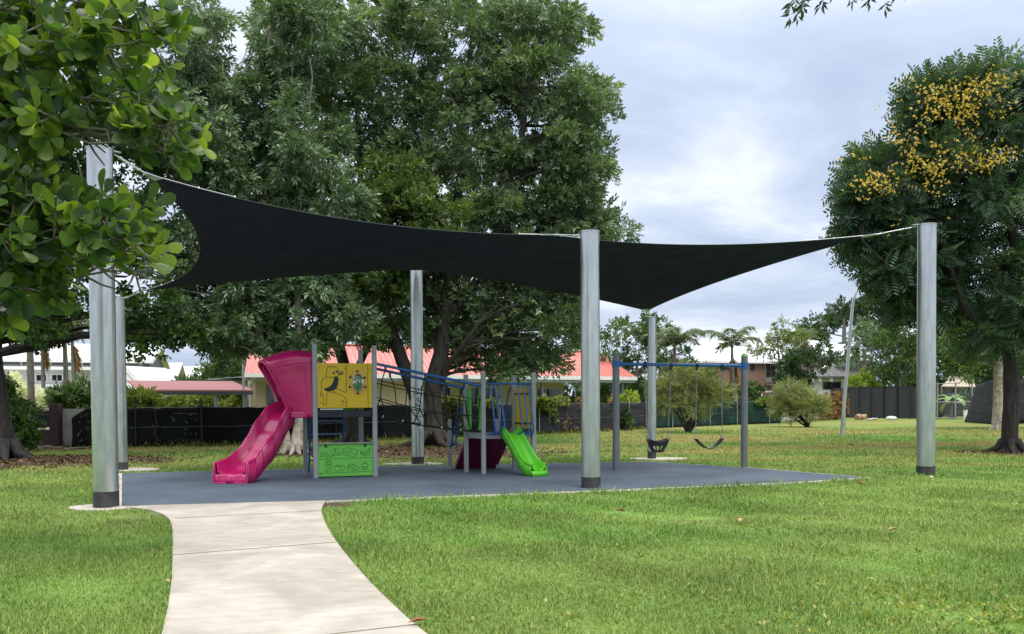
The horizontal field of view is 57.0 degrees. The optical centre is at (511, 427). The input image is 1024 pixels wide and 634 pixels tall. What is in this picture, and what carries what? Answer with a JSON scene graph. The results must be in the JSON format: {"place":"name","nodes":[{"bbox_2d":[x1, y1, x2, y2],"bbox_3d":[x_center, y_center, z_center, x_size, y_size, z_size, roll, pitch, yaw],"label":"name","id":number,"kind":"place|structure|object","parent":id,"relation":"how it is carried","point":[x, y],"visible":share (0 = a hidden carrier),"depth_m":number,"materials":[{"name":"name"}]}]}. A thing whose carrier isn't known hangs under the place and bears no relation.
{"place":"outdoors","nodes":[
{"label":"outdoors","id":0,"kind":"place"},
{"bbox_2d":[2,343,169,410],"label":"white house","id":1,"kind":"structure","parent":0,"point":[17,362],"depth_m":65.49,"materials":[{"name":"metal"}]},
{"bbox_2d":[35,374,47,381],"bbox_3d":[-32.443,-3.402,64.946,0.760,0.522,0.060,-1,2,-27],"label":"window","id":2,"kind":"structure","parent":1,"relation":"in","point":[37,376],"depth_m":64.87,"materials":[{"name":"white paint"}]},
{"bbox_2d":[51,374,62,381],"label":"window","id":3,"kind":"structure","parent":1,"relation":"in","point":[58,377],"depth_m":65.37,"materials":[{"name":"white paint"}]},
{"bbox_2d":[167,363,186,380],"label":"house","id":4,"kind":"structure","parent":0,"point":[176,369],"depth_m":94.02,"materials":[{"name":"white metal"}]},
{"bbox_2d":[126,500,426,633],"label":"path","id":5,"kind":"structure","parent":0,"point":[322,587],"depth_m":8.28,"materials":[{"name":"concrete"}]},
{"bbox_2d":[408,617,424,622],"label":"fallen leaf","id":6,"kind":"object","parent":5,"relation":"on","point":[416,619],"visible":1,"depth_m":6.52,"materials":[{"name":"orange plant"}]},
{"bbox_2d":[0,414,1023,633],"bbox_3d":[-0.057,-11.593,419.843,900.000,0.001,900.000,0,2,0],"label":"ground","id":7,"kind":"structure","parent":0,"point":[898,423],"depth_m":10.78,"materials":[{"name":"green plant"}]},
{"bbox_2d":[5,372,46,451],"bbox_3d":[-15.565,-0.447,29.543,1.808,2.608,2.405,-1,2,-23],"label":"green shrub","id":8,"kind":"object","parent":7,"relation":"on","point":[27,435],"visible":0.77,"depth_m":29.28,"materials":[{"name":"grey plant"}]},
{"bbox_2d":[6,370,47,410],"bbox_3d":[-18.347,-0.810,36.024,1.922,2.761,1.659,0,2,0],"label":"white flower shrub","id":9,"kind":"object","parent":7,"relation":"on","point":[39,394],"visible":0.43,"depth_m":35.76,"materials":[{"name":"grey plant"}]},
{"bbox_2d":[26,352,34,404],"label":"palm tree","id":10,"kind":"object","parent":7,"relation":"on","point":[30,377],"visible":0.12,"depth_m":33.86,"materials":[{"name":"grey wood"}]},
{"bbox_2d":[15,404,62,447],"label":"garden wall","id":11,"kind":"structure","parent":7,"relation":"on","point":[52,417],"depth_m":31.11,"materials":[{"name":"concrete"}]},
{"bbox_2d":[39,330,59,428],"bbox_3d":[-21.395,-2.368,42.839,2.852,5.462,2.529,1,3,45],"label":"palm tree","id":12,"kind":"object","parent":7,"relation":"on","point":[45,362],"visible":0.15,"depth_m":42.88,"materials":[{"name":"brown plant"}]},
{"bbox_2d":[37,445,63,449],"bbox_3d":[-14.845,0.665,30.277,1.739,0.169,0.139,1,2,39],"label":"log","id":13,"kind":"object","parent":7,"relation":"on","point":[54,447],"visible":0.62,"depth_m":30.12,"materials":[{"name":"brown wood"}]},
{"bbox_2d":[41,373,90,408],"bbox_3d":[-15.931,-0.720,34.571,2.785,2.638,2.305,0,2,0],"label":"green shrub","id":14,"kind":"object","parent":7,"relation":"on","point":[75,395],"visible":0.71,"depth_m":34.02,"materials":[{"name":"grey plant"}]},
{"bbox_2d":[58,320,89,383],"bbox_3d":[-20.913,-2.436,43.957,3.029,5.524,2.900,0,2,0],"label":"palm tree","id":15,"kind":"object","parent":7,"relation":"on","point":[65,369],"visible":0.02,"depth_m":43.84,"materials":[{"name":"grey plant"}]},
{"bbox_2d":[62,409,85,446],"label":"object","id":16,"kind":"object","parent":7,"relation":"on","point":[68,415],"visible":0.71,"depth_m":31.35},
{"bbox_2d":[62,317,89,380],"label":"palm tree","id":17,"kind":"object","parent":7,"relation":"on","point":[76,361],"visible":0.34,"depth_m":41.85,"materials":[{"name":"brown plant"}]},
{"bbox_2d":[62,446,90,450],"bbox_3d":[-13.832,0.679,29.958,0.104,0.116,1.441,0,2,9],"label":"log","id":18,"kind":"object","parent":7,"relation":"on","point":[72,448],"visible":0.87,"depth_m":29.80,"materials":[{"name":"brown wood"}]},
{"bbox_2d":[72,410,85,446],"bbox_3d":[-14.387,0.035,31.291,0.447,1.275,0.083,-1,2,-15],"label":"torn cloth fence","id":19,"kind":"object","parent":7,"relation":"on","point":[77,427],"visible":0.92,"depth_m":31.29,"materials":[{"name":"black fabric"}]},
{"bbox_2d":[0,0,216,340],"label":"almond tree","id":20,"kind":"object","parent":7,"relation":"on","point":[70,215],"visible":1,"depth_m":8.10,"materials":[{"name":"green plant"}]},
{"bbox_2d":[0,30,224,460],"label":"round leaf tree","id":21,"kind":"object","parent":7,"relation":"on","point":[143,330],"visible":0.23,"depth_m":25.51,"materials":[{"name":"green plant"}]},
{"bbox_2d":[115,297,159,471],"bbox_3d":[-8.719,-0.937,21.370,1.406,3.976,1.006,0,2,0],"label":"shade post","id":22,"kind":"object","parent":7,"relation":"on","point":[121,388],"visible":0.56,"depth_m":21.15,"materials":[{"name":"metal"}]},
{"bbox_2d":[127,384,169,408],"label":"green shrub","id":23,"kind":"object","parent":7,"relation":"on","point":[142,396],"visible":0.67,"depth_m":34.55,"materials":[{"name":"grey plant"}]},
{"bbox_2d":[126,366,174,397],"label":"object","id":24,"kind":"object","parent":7,"relation":"on","point":[147,373],"visible":0.2,"depth_m":65.25,"materials":[{"name":"white metal"}]},
{"bbox_2d":[126,380,253,406],"bbox_3d":[-14.229,-0.864,41.658,5.486,2.450,3.829,-2,2,-39],"label":"carport","id":25,"kind":"object","parent":7,"relation":"on","point":[215,388],"visible":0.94,"depth_m":40.98,"materials":[{"name":"red metal"}]},
{"bbox_2d":[184,366,203,404],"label":"house","id":26,"kind":"structure","parent":7,"relation":"on","point":[188,369],"depth_m":109.46,"materials":[{"name":"white metal"}]},
{"bbox_2d":[162,395,247,407],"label":"lime shrub","id":27,"kind":"object","parent":7,"relation":"on","point":[236,401],"visible":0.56,"depth_m":45.63,"materials":[{"name":"green plant"}]},
{"bbox_2d":[171,350,246,405],"bbox_3d":[-16.362,-2.549,53.346,6.553,5.233,6.058,0,2,0],"label":"background tree","id":28,"kind":"object","parent":7,"relation":"on","point":[233,368],"visible":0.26,"depth_m":51.78,"materials":[{"name":"green plant"}]},
{"bbox_2d":[188,379,251,405],"bbox_3d":[-14.404,-1.149,46.541,3.091,2.713,4.196,-1,2,-16],"label":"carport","id":29,"kind":"object","parent":7,"relation":"on","point":[221,380],"visible":0.32,"depth_m":46.05,"materials":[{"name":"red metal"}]},
{"bbox_2d":[85,398,379,446],"bbox_3d":[-9.318,-0.228,33.687,10.768,1.630,1.452,-1,2,-33],"label":"cloth fence","id":30,"kind":"object","parent":7,"relation":"on","point":[211,425],"visible":0.56,"depth_m":32.09,"materials":[{"name":"black fabric"}]},
{"bbox_2d":[77,410,197,443],"bbox_3d":[-12.593,-0.010,31.592,3.945,1.165,0.406,-1,2,-9],"label":"climbing vine","id":31,"kind":"object","parent":30,"relation":"attached to","point":[173,420],"visible":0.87,"depth_m":31.72,"materials":[{"name":"green plant"}]},
{"bbox_2d":[242,355,261,388],"bbox_3d":[-11.540,-1.604,41.468,1.263,3.914,0.100,0,2,0],"label":"antenna mast","id":32,"kind":"object","parent":7,"relation":"on","point":[243,380],"visible":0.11,"depth_m":41.41,"materials":[{"name":"metal"}]},
{"bbox_2d":[118,0,387,454],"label":"pale bark tree","id":33,"kind":"object","parent":7,"relation":"on","point":[298,172],"visible":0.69,"depth_m":27.16,"materials":[{"name":"green plant"}]},
{"bbox_2d":[60,425,647,447],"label":"rough grass","id":34,"kind":"structure","parent":7,"relation":"on","point":[333,440],"depth_m":33.94,"materials":[{"name":"green plant"}]},
{"bbox_2d":[306,146,478,443],"bbox_3d":[-4.025,-4.282,31.012,6.078,9.991,5.196,0,2,0],"label":"fig tree","id":35,"kind":"object","parent":7,"relation":"on","point":[415,206],"visible":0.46,"depth_m":29.71,"materials":[{"name":"green plant"}]},
{"bbox_2d":[383,270,443,465],"bbox_3d":[-2.407,-1.456,22.722,1.510,4.867,0.912,0,2,0],"label":"shade post","id":36,"kind":"object","parent":7,"relation":"on","point":[416,343],"visible":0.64,"depth_m":22.54,"materials":[{"name":"metal"}]},
{"bbox_2d":[207,344,636,407],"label":"red roof house","id":37,"kind":"structure","parent":7,"relation":"on","point":[262,395],"depth_m":49.94,"materials":[{"name":"metal"}]},
{"bbox_2d":[266,385,273,405],"bbox_3d":[-11.255,-1.328,44.913,0.904,1.405,0.060,-1,2,-33],"label":"window","id":38,"kind":"structure","parent":37,"relation":"in","point":[269,393],"depth_m":44.70,"materials":[{"name":"grey glass"}]},
{"bbox_2d":[441,387,451,396],"bbox_3d":[-3.632,-1.878,52.031,0.644,0.701,0.060,-1,2,-33],"label":"window","id":39,"kind":"structure","parent":37,"relation":"in","point":[449,391],"depth_m":52.07,"materials":[{"name":"grey glass"}]},
{"bbox_2d":[469,387,496,404],"bbox_3d":[-1.635,-1.623,53.329,1.861,1.317,0.060,-1,2,-33],"label":"window","id":40,"kind":"structure","parent":37,"relation":"in","point":[474,393],"depth_m":53.06,"materials":[{"name":"grey glass"}]},
{"bbox_2d":[536,388,561,397],"bbox_3d":[2.207,-1.863,55.807,1.880,0.946,0.060,-1,2,-33],"label":"window","id":41,"kind":"structure","parent":37,"relation":"in","point":[551,392],"depth_m":55.82,"materials":[{"name":"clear glass"}]},
{"bbox_2d":[235,0,644,447],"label":"fig tree","id":42,"kind":"object","parent":7,"relation":"on","point":[569,142],"visible":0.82,"depth_m":31.26,"materials":[{"name":"green plant"}]},
{"bbox_2d":[122,461,860,505],"bbox_3d":[-0.651,1.022,18.822,13.930,0.080,6.864,-1,2,-17],"label":"rubber play surface","id":43,"kind":"object","parent":7,"relation":"on","point":[201,487],"visible":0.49,"depth_m":17.62,"materials":[{"name":"rubber"}]},
{"bbox_2d":[68,145,130,510],"bbox_3d":[-6.023,-1.405,13.851,1.117,5.357,0.843,0,2,0],"label":"shade post","id":44,"kind":"object","parent":43,"relation":"on","point":[103,369],"visible":0.76,"depth_m":13.76,"materials":[{"name":"metal"}]},
{"bbox_2d":[114,154,915,317],"bbox_3d":[-0.270,-3.445,19.925,15.236,1.644,7.616,-1,2,-19],"label":"shade sail","id":45,"kind":"object","parent":44,"relation":"attached to","point":[240,239],"visible":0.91,"depth_m":18.73,"materials":[{"name":"black fabric"}]},
{"bbox_2d":[213,344,547,483],"bbox_3d":[-2.685,-0.323,19.301,6.448,2.700,2.727,-1,2,-13],"label":"play structure","id":46,"kind":"object","parent":43,"relation":"on","point":[299,381],"visible":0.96,"depth_m":18.85,"materials":[{"name":"multicoloured plastic"}]},
{"bbox_2d":[577,229,600,487],"bbox_3d":[1.381,-1.112,16.307,0.837,4.545,0.604,0,2,0],"label":"shade post","id":47,"kind":"object","parent":43,"relation":"on","point":[590,354],"visible":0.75,"depth_m":16.20,"materials":[{"name":"metal"}]},
{"bbox_2d":[612,349,747,469],"bbox_3d":[3.729,-0.381,20.710,3.289,2.625,0.172,-1,2,-17],"label":"swing frame","id":48,"kind":"object","parent":43,"relation":"on","point":[617,364],"visible":0.96,"depth_m":20.57,"materials":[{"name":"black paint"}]},
{"bbox_2d":[644,370,671,452],"bbox_3d":[3.179,-0.354,20.543,0.663,1.809,0.272,-1,2,-18],"label":"toddler swing","id":49,"kind":"object","parent":48,"relation":"hanging from","point":[663,443],"visible":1,"depth_m":20.49,"materials":[{"name":"rubber"}]},
{"bbox_2d":[694,371,723,448],"bbox_3d":[4.372,-0.394,20.905,0.689,1.747,0.161,-1,2,-17],"label":"belt swing","id":50,"kind":"object","parent":48,"relation":"hanging from","point":[718,442],"visible":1,"depth_m":20.92,"materials":[{"name":"metal"}]},
{"bbox_2d":[112,461,872,507],"bbox_3d":[-0.643,1.051,18.826,14.233,0.122,7.124,-1,2,-17],"label":"concrete edging","id":51,"kind":"object","parent":7,"relation":"on","point":[120,494],"visible":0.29,"depth_m":15.80,"materials":[{"name":"grey concrete"}]},
{"bbox_2d":[0,427,1023,470],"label":"leaf litter","id":52,"kind":"object","parent":7,"relation":"on","point":[40,459],"visible":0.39,"depth_m":25.79,"materials":[{"name":"brown plant"}]},
{"bbox_2d":[380,397,647,437],"bbox_3d":[1.300,-0.530,41.808,15.958,1.620,1.452,-2,2,-40],"label":"cloth fence","id":53,"kind":"object","parent":7,"relation":"on","point":[388,427],"visible":0.46,"depth_m":40.94,"materials":[{"name":"fabric"}]},
{"bbox_2d":[441,395,502,436],"bbox_3d":[-1.779,-0.423,39.051,3.109,1.873,0.747,-1,2,-31],"label":"climbing vine","id":54,"kind":"object","parent":53,"relation":"attached to","point":[452,404],"visible":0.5,"depth_m":38.62,"materials":[{"name":"green plant"}]},
{"bbox_2d":[536,393,569,423],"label":"climbing vine","id":55,"kind":"object","parent":53,"relation":"attached to","point":[544,402],"visible":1,"depth_m":41.01,"materials":[{"name":"green plant"}]},
{"bbox_2d":[562,397,580,431],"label":"climbing vine","id":56,"kind":"object","parent":53,"relation":"attached to","point":[567,416],"visible":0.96,"depth_m":42.20,"materials":[{"name":"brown plant"}]},
{"bbox_2d":[607,396,612,429],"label":"climbing vine","id":57,"kind":"object","parent":53,"relation":"attached to","point":[610,400],"visible":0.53,"depth_m":44.73,"materials":[{"name":"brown plant"}]},
{"bbox_2d":[610,389,639,403],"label":"lime shrub","id":58,"kind":"object","parent":7,"relation":"on","point":[634,396],"visible":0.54,"depth_m":49.97,"materials":[{"name":"green plant"}]},
{"bbox_2d":[620,405,635,429],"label":"green shrub","id":59,"kind":"object","parent":7,"relation":"on","point":[627,418],"visible":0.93,"depth_m":44.88,"materials":[{"name":"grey plant"}]},
{"bbox_2d":[629,316,687,459],"bbox_3d":[3.758,-0.966,24.192,1.505,3.734,1.006,0,2,0],"label":"shade post","id":60,"kind":"object","parent":7,"relation":"on","point":[651,455],"visible":0.7,"depth_m":24.11,"materials":[{"name":"metal"}]},
{"bbox_2d":[600,310,720,402],"bbox_3d":[8.737,-3.898,59.361,8.782,7.302,6.423,0,2,0],"label":"background tree","id":61,"kind":"object","parent":7,"relation":"on","point":[605,392],"visible":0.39,"depth_m":57.92,"materials":[{"name":"green plant"}]},
{"bbox_2d":[637,326,708,401],"bbox_3d":[9.509,-3.069,55.910,4.405,5.739,3.882,0,2,0],"label":"palm tree","id":62,"kind":"object","parent":7,"relation":"on","point":[672,338],"visible":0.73,"depth_m":55.57,"materials":[{"name":"green plant"}]},
{"bbox_2d":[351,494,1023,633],"bbox_3d":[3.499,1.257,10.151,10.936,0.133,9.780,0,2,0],"label":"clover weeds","id":63,"kind":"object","parent":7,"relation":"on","point":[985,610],"visible":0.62,"depth_m":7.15,"materials":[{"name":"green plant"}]},
{"bbox_2d":[641,357,740,432],"bbox_3d":[7.874,-1.470,41.542,4.464,3.508,2.695,0,2,0],"label":"bottlebrush shrub","id":64,"kind":"object","parent":7,"relation":"on","point":[686,386],"visible":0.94,"depth_m":41.27,"materials":[{"name":"green plant"}]},
{"bbox_2d":[656,393,780,427],"bbox_3d":[11.357,-0.973,51.800,12.488,1.780,0.361,-2,2,-43],"label":"cloth fence","id":65,"kind":"object","parent":7,"relation":"on","point":[756,415],"visible":0.48,"depth_m":52.50,"materials":[{"name":"fabric"}]},
{"bbox_2d":[752,395,779,406],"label":"climbing vine","id":66,"kind":"object","parent":65,"relation":"attached to","point":[760,401],"visible":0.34,"depth_m":54.35,"materials":[{"name":"green plant"}]},
{"bbox_2d":[697,326,764,400],"bbox_3d":[14.020,-3.367,60.016,3.843,6.029,4.189,-1,2,-17],"label":"palm tree","id":67,"kind":"object","parent":7,"relation":"on","point":[738,336],"visible":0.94,"depth_m":59.75,"materials":[{"name":"green plant"}]},
{"bbox_2d":[717,380,768,401],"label":"green shrub","id":68,"kind":"object","parent":7,"relation":"on","point":[754,392],"visible":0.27,"depth_m":61.51,"materials":[{"name":"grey plant"}]},
{"bbox_2d":[741,313,814,416],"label":"background tree","id":69,"kind":"object","parent":7,"relation":"on","point":[789,338],"visible":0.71,"depth_m":65.74,"materials":[{"name":"green plant"}]},
{"bbox_2d":[563,365,1023,403],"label":"trees","id":70,"kind":"object","parent":7,"relation":"on","point":[576,386],"visible":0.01,"depth_m":119.11,"materials":[{"name":"green plant"}]},
{"bbox_2d":[764,374,834,426],"bbox_3d":[14.947,-1.366,48.899,3.661,2.926,3.259,0,2,0],"label":"bottlebrush shrub","id":71,"kind":"object","parent":7,"relation":"on","point":[792,399],"visible":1,"depth_m":48.55,"materials":[{"name":"green plant"}]},
{"bbox_2d":[770,338,845,420],"bbox_3d":[19.807,-3.254,63.058,4.587,5.672,6.421,1,2,26],"label":"background tree","id":72,"kind":"object","parent":7,"relation":"on","point":[792,366],"visible":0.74,"depth_m":62.12,"materials":[{"name":"green plant"}]},
{"bbox_2d":[781,401,836,421],"bbox_3d":[19.551,-1.093,61.189,0.120,1.350,11.145,1,2,39],"label":"timber fence","id":73,"kind":"object","parent":7,"relation":"on","point":[784,418],"visible":0.08,"depth_m":58.38,"materials":[{"name":"brown wood"}]},
{"bbox_2d":[803,389,849,420],"bbox_3d":[19.527,-1.298,60.886,1.104,2.371,11.884,1,2,38],"label":"climbing vine","id":74,"kind":"object","parent":73,"relation":"attached to","point":[837,398],"visible":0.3,"depth_m":63.75,"materials":[{"name":"brown plant"}]},
{"bbox_2d":[788,361,864,414],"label":"tiled house","id":75,"kind":"structure","parent":7,"relation":"on","point":[831,377],"depth_m":74.53,"materials":[{"name":"tile"}]},
{"bbox_2d":[822,382,840,389],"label":"window","id":76,"kind":"structure","parent":75,"relation":"in","point":[825,385],"depth_m":74.50,"materials":[{"name":"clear glass"}]},
{"bbox_2d":[795,340,879,371],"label":"gabled house","id":77,"kind":"structure","parent":7,"relation":"on","point":[837,347],"depth_m":84.96,"materials":[{"name":"white metal"}]},
{"bbox_2d":[831,388,843,399],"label":"metal fence","id":78,"kind":"object","parent":7,"relation":"on","point":[834,389],"visible":0.1,"depth_m":73.28,"materials":[{"name":"grey metal"}]},
{"bbox_2d":[780,0,894,28],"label":"overhanging tree","id":79,"kind":"object","parent":7,"relation":"on","point":[799,8],"visible":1,"depth_m":8.91,"materials":[{"name":"green plant"}]},
{"bbox_2d":[840,288,858,434],"bbox_3d":[14.515,-3.248,38.557,2.126,7.138,0.240,0,2,0],"label":"light pole","id":80,"kind":"object","parent":7,"relation":"on","point":[843,421],"visible":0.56,"depth_m":38.53,"materials":[{"name":"metal"}]},
{"bbox_2d":[794,290,916,352],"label":"background tree","id":81,"kind":"object","parent":7,"relation":"on","point":[832,319],"visible":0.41,"depth_m":95.05,"materials":[{"name":"green plant"}]},
{"bbox_2d":[854,414,866,419],"bbox_3d":[23.632,-0.691,63.770,0.400,0.455,2.004,1,2,37],"label":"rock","id":82,"kind":"object","parent":7,"relation":"on","point":[860,416],"visible":0.95,"depth_m":63.22,"materials":[{"name":"beige stone"}]},
{"bbox_2d":[842,367,883,386],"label":"lime shrub","id":83,"kind":"object","parent":7,"relation":"on","point":[862,379],"visible":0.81,"depth_m":70.55,"materials":[{"name":"green plant"}]},
{"bbox_2d":[834,311,895,384],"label":"background tree","id":84,"kind":"object","parent":7,"relation":"on","point":[864,326],"visible":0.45,"depth_m":76.08,"materials":[{"name":"green plant"}]},
{"bbox_2d":[846,386,916,418],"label":"metal fence","id":85,"kind":"object","parent":7,"relation":"on","point":[885,402],"visible":0.68,"depth_m":66.74,"materials":[{"name":"grey metal"}]},
{"bbox_2d":[862,322,916,385],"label":"background tree","id":86,"kind":"object","parent":7,"relation":"on","point":[906,346],"visible":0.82,"depth_m":69.69,"materials":[{"name":"green plant"}]},
{"bbox_2d":[885,416,896,419],"bbox_3d":[25.180,-0.577,62.547,0.760,0.374,0.580,0,2,0],"label":"rock","id":87,"kind":"object","parent":7,"relation":"on","point":[890,418],"visible":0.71,"depth_m":62.39,"materials":[{"name":"white stone"}]},
{"bbox_2d":[819,36,1023,452],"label":"flame tree","id":88,"kind":"object","parent":7,"relation":"on","point":[952,122],"visible":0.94,"depth_m":25.85,"materials":[{"name":"green plant"}]},
{"bbox_2d":[912,222,936,474],"bbox_3d":[8.298,-1.533,18.999,0.499,5.091,0.380,0,2,0],"label":"shade post","id":89,"kind":"object","parent":7,"relation":"on","point":[926,349],"visible":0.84,"depth_m":18.86,"materials":[{"name":"metal"}]},
{"bbox_2d":[907,372,974,392],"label":"garden shed","id":90,"kind":"structure","parent":7,"relation":"on","point":[957,380],"depth_m":70.91,"materials":[{"name":"white wood"}]},
{"bbox_2d":[936,380,950,414],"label":"metal fence","id":91,"kind":"object","parent":7,"relation":"on","point":[945,391],"visible":0.06,"depth_m":78.42,"materials":[{"name":"grey metal"}]},
{"bbox_2d":[936,393,969,417],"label":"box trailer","id":92,"kind":"object","parent":7,"relation":"on","point":[958,406],"visible":0.38,"depth_m":66.00,"materials":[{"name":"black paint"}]},
{"bbox_2d":[936,394,970,417],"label":"banana plant","id":93,"kind":"object","parent":7,"relation":"on","point":[950,414],"visible":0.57,"depth_m":64.40,"materials":[{"name":"green plant"}]},
{"bbox_2d":[936,382,972,419],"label":"gate","id":94,"kind":"structure","parent":7,"relation":"on","point":[955,401],"depth_m":62.12,"materials":[{"name":"metal"}]},
{"bbox_2d":[892,300,1023,415],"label":"background tree","id":95,"kind":"object","parent":7,"relation":"on","point":[988,377],"visible":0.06,"depth_m":73.80,"materials":[{"name":"green plant"}]},
{"bbox_2d":[964,380,992,423],"bbox_3d":[26.880,-1.463,54.204,0.665,2.460,5.445,0,2,16],"label":"cloth screen","id":96,"kind":"object","parent":7,"relation":"on","point":[980,408],"visible":0.91,"depth_m":54.17,"materials":[{"name":"grey fabric"}]},
{"bbox_2d":[936,306,1023,429],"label":"pale tree","id":97,"kind":"object","parent":7,"relation":"on","point":[952,364],"visible":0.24,"depth_m":43.81,"materials":[{"name":"green plant"}]},
{"bbox_2d":[1019,379,1023,423],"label":"cloth fence","id":98,"kind":"object","parent":7,"relation":"on","point":[1021,418],"visible":0.12,"depth_m":52.65,"materials":[{"name":"fabric"}]},
{"bbox_2d":[6,0,1023,396],"label":"sky","id":99,"kind":"structure","parent":0,"point":[734,124],"materials":[{"name":"white"}]},
{"bbox_2d":[688,345,782,401],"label":"brick house","id":100,"kind":"structure","parent":0,"point":[760,371],"depth_m":91.44,"materials":[{"name":"brown brick"}]},
{"bbox_2d":[749,363,755,370],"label":"window","id":101,"kind":"structure","parent":100,"relation":"in","point":[752,366],"depth_m":91.10,"materials":[{"name":"glass"}]},
{"bbox_2d":[765,364,775,377],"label":"window","id":102,"kind":"structure","parent":100,"relation":"in","point":[769,368],"depth_m":91.95,"materials":[{"name":"glass"}]},
{"bbox_2d":[781,328,819,340],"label":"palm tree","id":103,"kind":"object","parent":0,"point":[810,331],"visible":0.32,"depth_m":87.63,"materials":[{"name":"green plant"}]}
]}

